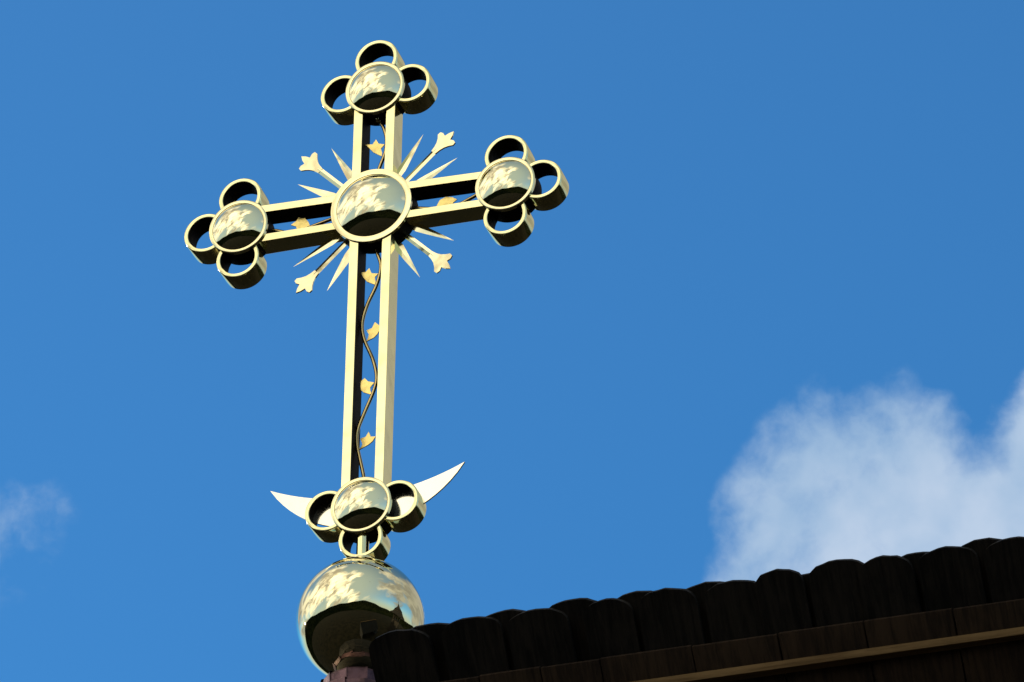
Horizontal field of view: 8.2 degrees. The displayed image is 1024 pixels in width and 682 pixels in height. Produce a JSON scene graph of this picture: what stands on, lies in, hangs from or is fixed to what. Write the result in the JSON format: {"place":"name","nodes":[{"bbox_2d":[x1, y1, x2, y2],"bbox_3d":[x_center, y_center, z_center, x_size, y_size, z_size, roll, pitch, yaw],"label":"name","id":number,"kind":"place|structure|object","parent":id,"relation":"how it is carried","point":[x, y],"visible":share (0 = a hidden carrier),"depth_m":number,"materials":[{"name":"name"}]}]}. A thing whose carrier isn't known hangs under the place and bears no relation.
{"place":"outdoors","nodes":[
{"label":"outdoors","id":0,"kind":"place"},
{"bbox_2d":[320,666,375,681],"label":"roof turret","id":1,"kind":"object","parent":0,"point":[356,674],"visible":0.88,"depth_m":21.79,"materials":[{"name":"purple metal"}]},
{"bbox_2d":[184,40,568,675],"bbox_3d":[-0.452,0.036,22.516,1.281,2.349,0.400,-9,-33,16],"label":"roof cross","id":2,"kind":"object","parent":1,"relation":"on","point":[351,607],"visible":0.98,"depth_m":22.65,"materials":[{"name":"gold metal"}]},
{"bbox_2d":[0,0,1023,681],"label":"sky","id":3,"kind":"structure","parent":0,"point":[769,316],"materials":[{"name":"blue"}]},
{"bbox_2d":[369,536,1023,681],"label":"shingled roof house","id":4,"kind":"structure","parent":0,"point":[949,614],"depth_m":11.07,"materials":[{"name":"brown wood"}]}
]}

